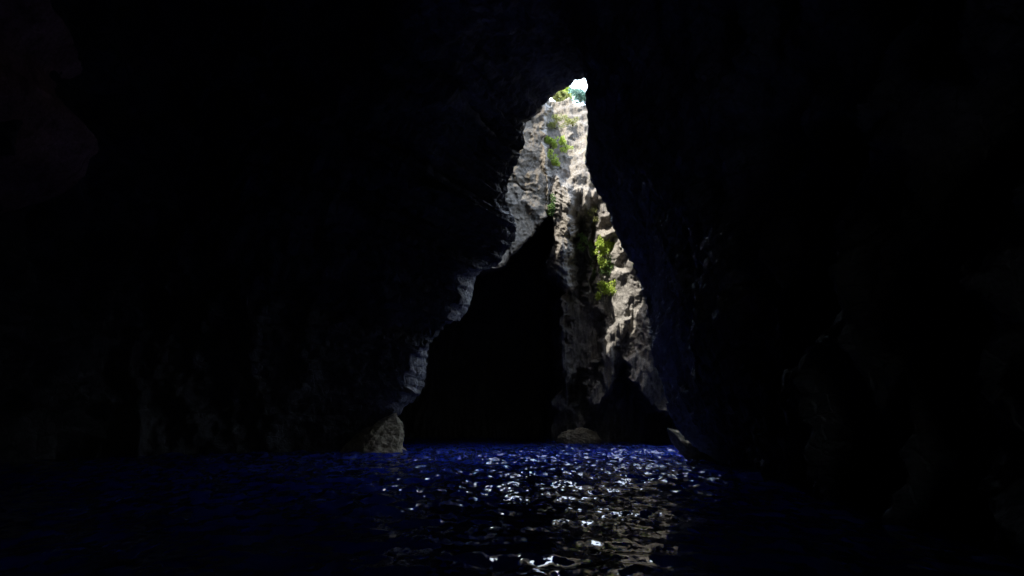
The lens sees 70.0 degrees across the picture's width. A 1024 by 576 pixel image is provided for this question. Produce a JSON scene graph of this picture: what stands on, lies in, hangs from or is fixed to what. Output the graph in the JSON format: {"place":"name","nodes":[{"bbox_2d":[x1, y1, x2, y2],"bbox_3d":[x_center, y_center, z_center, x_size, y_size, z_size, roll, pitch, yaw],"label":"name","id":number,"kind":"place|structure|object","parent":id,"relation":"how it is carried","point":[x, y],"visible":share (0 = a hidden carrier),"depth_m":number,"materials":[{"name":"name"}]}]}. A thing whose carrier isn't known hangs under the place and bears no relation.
{"place":"outdoors","nodes":[
{"label":"outdoors","id":0,"kind":"place"},
{"bbox_2d":[0,0,1023,555],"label":"cave rock","id":1,"kind":"object","parent":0,"point":[274,226],"visible":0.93,"depth_m":34.17,"materials":[{"name":"stone"}]},
{"bbox_2d":[0,0,98,212],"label":"rock outcrop","id":2,"kind":"object","parent":1,"relation":"on","point":[56,145],"visible":0.93,"depth_m":26.88,"materials":[{"name":"stone"}]},
{"bbox_2d":[0,437,1023,575],"bbox_3d":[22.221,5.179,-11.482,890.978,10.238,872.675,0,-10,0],"label":"water","id":3,"kind":"structure","parent":0,"point":[491,506],"depth_m":15.69,"materials":[{"name":"blue liquid"}]},
{"bbox_2d":[341,413,406,452],"bbox_3d":[-8.516,9.630,45.533,4.217,3.691,3.483,0,-10,0],"label":"boulder","id":4,"kind":"object","parent":3,"relation":"in","point":[385,434],"visible":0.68,"depth_m":44.97,"materials":[{"name":"grey stone"}]},
{"bbox_2d":[556,427,601,443],"bbox_3d":[5.478,12.281,59.604,3.803,1.849,2.683,0,-10,0],"label":"boulder","id":5,"kind":"object","parent":3,"relation":"in","point":[581,435],"visible":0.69,"depth_m":58.77,"materials":[{"name":"grey stone"}]},
{"bbox_2d":[667,428,713,459],"bbox_3d":[9.602,8.398,38.158,2.548,2.137,1.778,4,-11,-21],"label":"boulder","id":6,"kind":"object","parent":3,"relation":"in","point":[686,449],"visible":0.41,"depth_m":37.65,"materials":[{"name":"grey stone"}]},
{"bbox_2d":[398,97,678,441],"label":"cliff","id":7,"kind":"structure","parent":0,"point":[537,340],"depth_m":65.54,"materials":[{"name":"stone"}]},
{"bbox_2d":[546,192,556,216],"bbox_3d":[3.218,-6.767,59.753,0.908,2.018,1.214,0,-10,0],"label":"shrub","id":8,"kind":"object","parent":7,"relation":"on","point":[551,208],"visible":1,"depth_m":59.49,"materials":[{"name":"green plant"}]},
{"bbox_2d":[547,149,559,166],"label":"shrub","id":9,"kind":"object","parent":7,"relation":"on","point":[556,162],"visible":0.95,"depth_m":66.78,"materials":[{"name":"green plant"}]},
{"bbox_2d":[547,121,567,128],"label":"grass tuft","id":10,"kind":"object","parent":7,"relation":"on","point":[551,125],"visible":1,"depth_m":71.93,"materials":[{"name":"green plant"}]},
{"bbox_2d":[544,135,573,152],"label":"shrub","id":11,"kind":"object","parent":7,"relation":"on","point":[553,143],"visible":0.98,"depth_m":68.62,"materials":[{"name":"green plant"}]},
{"bbox_2d":[551,113,567,124],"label":"grass tuft","id":12,"kind":"object","parent":7,"relation":"on","point":[556,117],"visible":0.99,"depth_m":72.40,"materials":[{"name":"green plant"}]},
{"bbox_2d":[551,90,570,101],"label":"tree","id":13,"kind":"object","parent":7,"relation":"on","point":[560,96],"visible":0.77,"depth_m":80.41,"materials":[{"name":"green plant"}]},
{"bbox_2d":[564,86,574,99],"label":"tree","id":14,"kind":"object","parent":7,"relation":"on","point":[566,89],"visible":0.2,"depth_m":82.56,"materials":[{"name":"green plant"}]},
{"bbox_2d":[564,117,577,126],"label":"grass tuft","id":15,"kind":"object","parent":7,"relation":"on","point":[568,121],"visible":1,"depth_m":71.72,"materials":[{"name":"green plant"}]},
{"bbox_2d":[568,84,585,105],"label":"tree","id":16,"kind":"object","parent":7,"relation":"on","point":[578,94],"visible":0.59,"depth_m":78.25,"materials":[{"name":"green plant"}]},
{"bbox_2d":[576,232,595,279],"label":"hanging plant","id":17,"kind":"object","parent":7,"relation":"on","point":[584,238],"visible":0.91,"depth_m":65.25,"materials":[{"name":"green plant"}]},
{"bbox_2d":[588,206,598,221],"bbox_3d":[7.083,-6.461,64.546,0.944,1.576,1.500,6,-12,-31],"label":"grass tuft","id":18,"kind":"object","parent":7,"relation":"on","point":[595,218],"visible":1,"depth_m":64.49,"materials":[{"name":"green plant"}]},
{"bbox_2d":[593,235,614,269],"bbox_3d":[8.344,-3.043,63.091,2.751,3.213,1.619,0,-10,0],"label":"shrub","id":19,"kind":"object","parent":7,"relation":"on","point":[601,246],"visible":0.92,"depth_m":62.90,"materials":[{"name":"green plant"}]},
{"bbox_2d":[594,280,616,300],"bbox_3d":[8.753,-0.133,62.181,3.513,2.522,1.378,-1,-10,5],"label":"shrub","id":20,"kind":"object","parent":7,"relation":"on","point":[609,288],"visible":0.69,"depth_m":62.01,"materials":[{"name":"green plant"}]},
{"bbox_2d":[598,256,613,274],"bbox_3d":[8.106,-1.895,62.965,1.467,1.776,1.253,0,-10,0],"label":"hanging plant","id":21,"kind":"object","parent":7,"relation":"on","point":[607,269],"visible":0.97,"depth_m":62.67,"materials":[{"name":"green plant"}]},
{"bbox_2d":[549,78,586,105],"label":"sky","id":22,"kind":"structure","parent":0,"point":[582,83],"materials":[{"name":"white"}]}
]}

